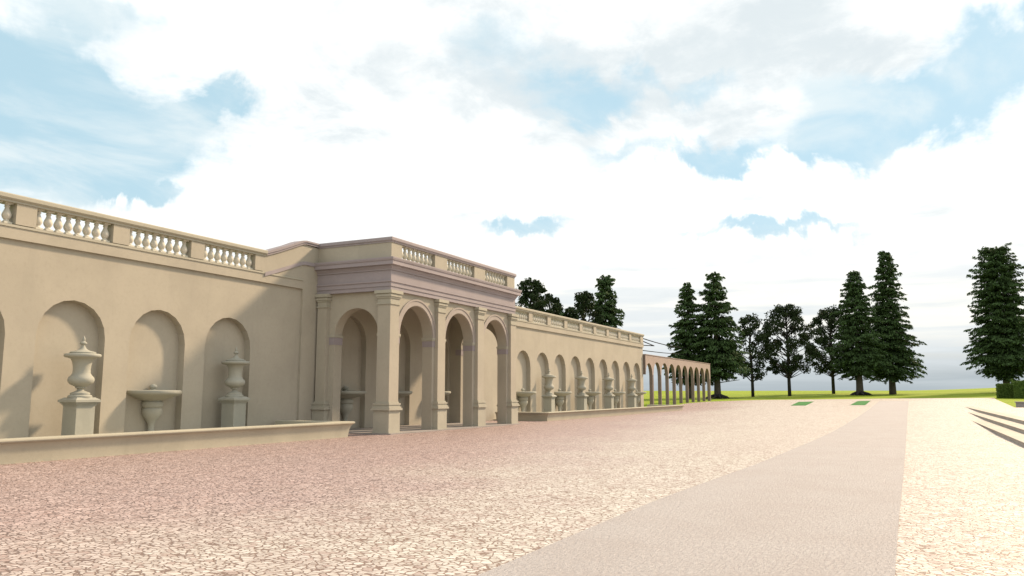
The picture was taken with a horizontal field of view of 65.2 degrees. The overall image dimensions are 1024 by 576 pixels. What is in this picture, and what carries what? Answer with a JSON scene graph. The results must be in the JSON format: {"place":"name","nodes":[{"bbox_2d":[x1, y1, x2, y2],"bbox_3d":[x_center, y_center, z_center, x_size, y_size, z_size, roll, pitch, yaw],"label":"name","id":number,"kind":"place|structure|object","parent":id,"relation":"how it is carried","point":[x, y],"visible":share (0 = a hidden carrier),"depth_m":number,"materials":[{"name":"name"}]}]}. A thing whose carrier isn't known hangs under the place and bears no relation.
{"place":"outdoors","nodes":[
{"label":"outdoors","id":0,"kind":"place"},
{"bbox_2d":[0,398,1023,575],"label":"plaza","id":1,"kind":"structure","parent":0,"point":[469,502],"depth_m":13.62,"materials":[{"name":"gravel"}]},
{"bbox_2d":[0,191,319,438],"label":"garden wall","id":2,"kind":"structure","parent":1,"relation":"on","point":[189,319],"depth_m":27.49,"materials":[{"name":"paint"}]},
{"bbox_2d":[0,420,354,464],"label":"pool basin","id":3,"kind":"object","parent":1,"relation":"on","point":[31,449],"visible":0.94,"depth_m":23.05,"materials":[{"name":"beige stone"}]},
{"bbox_2d":[58,336,101,435],"bbox_3d":[-13.202,3.164,24.462,1.040,3.420,1.040,-4,-8,26],"label":"urn on pedestal","id":4,"kind":"object","parent":3,"relation":"on","point":[79,404],"visible":0.94,"depth_m":24.23,"materials":[{"name":"beige stone"}]},
{"bbox_2d":[127,384,181,430],"bbox_3d":[-12.411,4.296,27.560,1.870,1.980,1.870,-4,-8,26],"label":"fountain","id":5,"kind":"object","parent":3,"relation":"on","point":[152,399],"depth_m":27.28,"materials":[{"name":"beige stone"}]},
{"bbox_2d":[217,347,250,427],"bbox_3d":[-10.518,3.932,30.324,1.040,3.420,1.040,-4,-8,26],"label":"urn on pedestal","id":6,"kind":"object","parent":3,"relation":"on","point":[234,401],"visible":0.94,"depth_m":30.08,"materials":[{"name":"beige stone"}]},
{"bbox_2d":[310,236,521,434],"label":"portico","id":7,"kind":"structure","parent":1,"relation":"on","point":[391,322],"depth_m":37.01,"materials":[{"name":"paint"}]},
{"bbox_2d":[340,386,365,420],"bbox_3d":[-7.635,5.491,36.679,1.870,1.980,1.870,-4,-8,26],"label":"fountain","id":8,"kind":"object","parent":7,"relation":"on","point":[346,401],"depth_m":36.40,"materials":[{"name":"beige stone"}]},
{"bbox_2d":[398,391,412,402],"bbox_3d":[-5.938,5.943,40.128,1.870,1.980,1.870,-4,-8,26],"label":"wall fountain","id":9,"kind":"object","parent":7,"relation":"on","point":[401,394],"depth_m":39.73,"materials":[{"name":"beige stone"}]},
{"bbox_2d":[484,306,643,420],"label":"garden wall","id":10,"kind":"structure","parent":1,"relation":"on","point":[565,350],"depth_m":61.28,"materials":[{"name":"paint"}]},
{"bbox_2d":[643,338,685,347],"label":"cable","id":11,"kind":"object","parent":10,"relation":"attached to","point":[663,344],"visible":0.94,"depth_m":95.46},
{"bbox_2d":[493,405,684,420],"bbox_3d":[7.611,9.802,63.619,4.150,0.590,33.170,-4,-8,26],"label":"pool basin","id":12,"kind":"object","parent":1,"relation":"on","point":[548,416],"visible":0.87,"depth_m":54.72,"materials":[{"name":"beige stone"}]},
{"bbox_2d":[516,388,536,411],"bbox_3d":[0.727,7.771,54.081,1.870,1.980,1.870,-4,-8,26],"label":"fountain","id":13,"kind":"object","parent":12,"relation":"on","point":[522,395],"depth_m":53.78,"materials":[{"name":"beige stone"}]},
{"bbox_2d":[541,369,556,411],"bbox_3d":[2.633,7.401,56.805,1.040,3.420,1.040,-4,-8,26],"label":"urn on pedestal","id":14,"kind":"object","parent":12,"relation":"on","point":[548,401],"visible":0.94,"depth_m":56.54,"materials":[{"name":"beige stone"}]},
{"bbox_2d":[554,389,571,410],"bbox_3d":[3.550,8.522,59.820,1.870,1.980,1.870,-4,-8,26],"label":"fountain","id":15,"kind":"object","parent":12,"relation":"on","point":[559,399],"depth_m":59.54,"materials":[{"name":"beige stone"}]},
{"bbox_2d":[575,370,588,409],"bbox_3d":[5.456,8.153,62.544,1.040,3.420,1.040,-4,-8,26],"label":"urn on pedestal","id":16,"kind":"object","parent":12,"relation":"on","point":[581,396],"visible":0.97,"depth_m":62.27,"materials":[{"name":"beige stone"}]},
{"bbox_2d":[585,389,600,409],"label":"fountain","id":17,"kind":"object","parent":12,"relation":"on","point":[590,399],"depth_m":65.26,"materials":[{"name":"beige stone"}]},
{"bbox_2d":[603,372,614,408],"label":"urn on pedestal","id":18,"kind":"object","parent":12,"relation":"on","point":[608,396],"visible":0.96,"depth_m":68.02,"materials":[{"name":"beige stone"}]},
{"bbox_2d":[611,389,625,407],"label":"fountain","id":19,"kind":"object","parent":12,"relation":"on","point":[616,397],"depth_m":70.99,"materials":[{"name":"beige stone"}]},
{"bbox_2d":[626,374,637,407],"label":"urn on pedestal","id":20,"kind":"object","parent":12,"relation":"on","point":[631,395],"visible":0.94,"depth_m":73.75,"materials":[{"name":"beige stone"}]},
{"bbox_2d":[634,390,645,406],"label":"wall fountain","id":21,"kind":"object","parent":12,"relation":"on","point":[638,396],"depth_m":76.73,"materials":[{"name":"beige stone"}]},
{"bbox_2d":[791,401,813,405],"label":"turf panel","id":22,"kind":"object","parent":1,"relation":"on","point":[801,403],"visible":1,"depth_m":85.95,"materials":[{"name":"green plant"}]},
{"bbox_2d":[851,401,869,404],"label":"turf panel","id":23,"kind":"object","parent":1,"relation":"on","point":[861,403],"visible":0.87,"depth_m":85.06,"materials":[{"name":"green plant"}]},
{"bbox_2d":[966,407,1023,446],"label":"garden steps","id":24,"kind":"structure","parent":1,"relation":"on","point":[1010,427],"depth_m":38.16,"materials":[{"name":"beige stone"}]},
{"bbox_2d":[0,0,1023,390],"label":"sky","id":25,"kind":"structure","parent":0,"point":[773,148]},
{"bbox_2d":[477,401,908,575],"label":"path","id":26,"kind":"structure","parent":0,"point":[829,504],"depth_m":10.38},
{"bbox_2d":[644,388,1023,406],"bbox_3d":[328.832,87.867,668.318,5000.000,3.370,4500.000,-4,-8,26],"label":"lawn","id":27,"kind":"structure","parent":0,"point":[801,395],"depth_m":132.21,"materials":[{"name":"green plant"}]},
{"bbox_2d":[515,277,553,313],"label":"broadleaf tree","id":28,"kind":"object","parent":27,"relation":"on","point":[537,302],"visible":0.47,"depth_m":94.91,"materials":[{"name":"green plant"}]},
{"bbox_2d":[543,293,562,315],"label":"broadleaf tree","id":29,"kind":"object","parent":27,"relation":"on","point":[555,307],"visible":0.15,"depth_m":99.30,"materials":[{"name":"green plant"}]},
{"bbox_2d":[558,303,564,315],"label":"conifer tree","id":30,"kind":"object","parent":27,"relation":"on","point":[561,313],"visible":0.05,"depth_m":104.16,"materials":[{"name":"green plant"}]},
{"bbox_2d":[562,307,579,319],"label":"broadleaf tree","id":31,"kind":"object","parent":27,"relation":"on","point":[569,311],"visible":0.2,"depth_m":104.05,"materials":[{"name":"green plant"}]},
{"bbox_2d":[574,290,603,324],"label":"broadleaf tree","id":32,"kind":"object","parent":27,"relation":"on","point":[583,305],"visible":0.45,"depth_m":106.93,"materials":[{"name":"green plant"}]},
{"bbox_2d":[586,274,624,328],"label":"conifer tree","id":33,"kind":"object","parent":27,"relation":"on","point":[611,313],"visible":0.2,"depth_m":112.19,"materials":[{"name":"green plant"}]},
{"bbox_2d":[643,354,710,404],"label":"arcade","id":34,"kind":"object","parent":27,"relation":"on","point":[650,361],"visible":0.97,"depth_m":89.42},
{"bbox_2d":[662,282,714,398],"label":"conifer tree","id":35,"kind":"object","parent":27,"relation":"on","point":[685,326],"visible":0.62,"depth_m":123.30,"materials":[{"name":"green plant"}]},
{"bbox_2d":[683,271,752,398],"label":"conifer tree","id":36,"kind":"object","parent":27,"relation":"on","point":[721,351],"visible":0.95,"depth_m":120.69,"materials":[{"name":"green plant"}]},
{"bbox_2d":[734,313,775,396],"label":"broadleaf tree","id":37,"kind":"object","parent":27,"relation":"on","point":[752,327],"visible":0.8,"depth_m":128.88,"materials":[{"name":"green plant"}]},
{"bbox_2d":[755,304,823,395],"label":"broadleaf tree","id":38,"kind":"object","parent":27,"relation":"on","point":[788,367],"visible":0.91,"depth_m":130.56,"materials":[{"name":"green plant"}]},
{"bbox_2d":[800,304,854,393],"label":"broadleaf tree","id":39,"kind":"object","parent":27,"relation":"on","point":[831,329],"visible":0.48,"depth_m":145.01,"materials":[{"name":"green plant"}]},
{"bbox_2d":[824,270,892,395],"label":"conifer tree","id":40,"kind":"object","parent":27,"relation":"on","point":[861,335],"visible":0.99,"depth_m":133.09,"materials":[{"name":"green plant"}]},
{"bbox_2d":[867,250,926,394],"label":"conifer tree","id":41,"kind":"object","parent":27,"relation":"on","point":[896,339],"visible":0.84,"depth_m":137.04,"materials":[{"name":"green plant"}]},
{"bbox_2d":[961,242,1023,383],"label":"conifer tree","id":42,"kind":"object","parent":27,"relation":"on","point":[1000,345],"visible":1,"depth_m":137.17,"materials":[{"name":"green plant"}]},
{"bbox_2d":[995,383,1013,397],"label":"clipped hedge","id":43,"kind":"object","parent":27,"relation":"on","point":[1003,390],"visible":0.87,"depth_m":109.20,"materials":[{"name":"green plant"}]},
{"bbox_2d":[1010,379,1023,398],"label":"clipped hedge","id":44,"kind":"object","parent":27,"relation":"on","point":[1018,389],"visible":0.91,"depth_m":107.86,"materials":[{"name":"green plant"}]},
{"bbox_2d":[1014,401,1023,406],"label":"wall","id":45,"kind":"structure","parent":27,"relation":"on","point":[1019,404],"depth_m":68.86,"materials":[{"name":"beige stone"}]},
{"bbox_2d":[977,407,1023,416],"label":"terrace","id":46,"kind":"structure","parent":0,"point":[1017,411],"depth_m":58.69,"materials":[{"name":"beige stone"}]}
]}

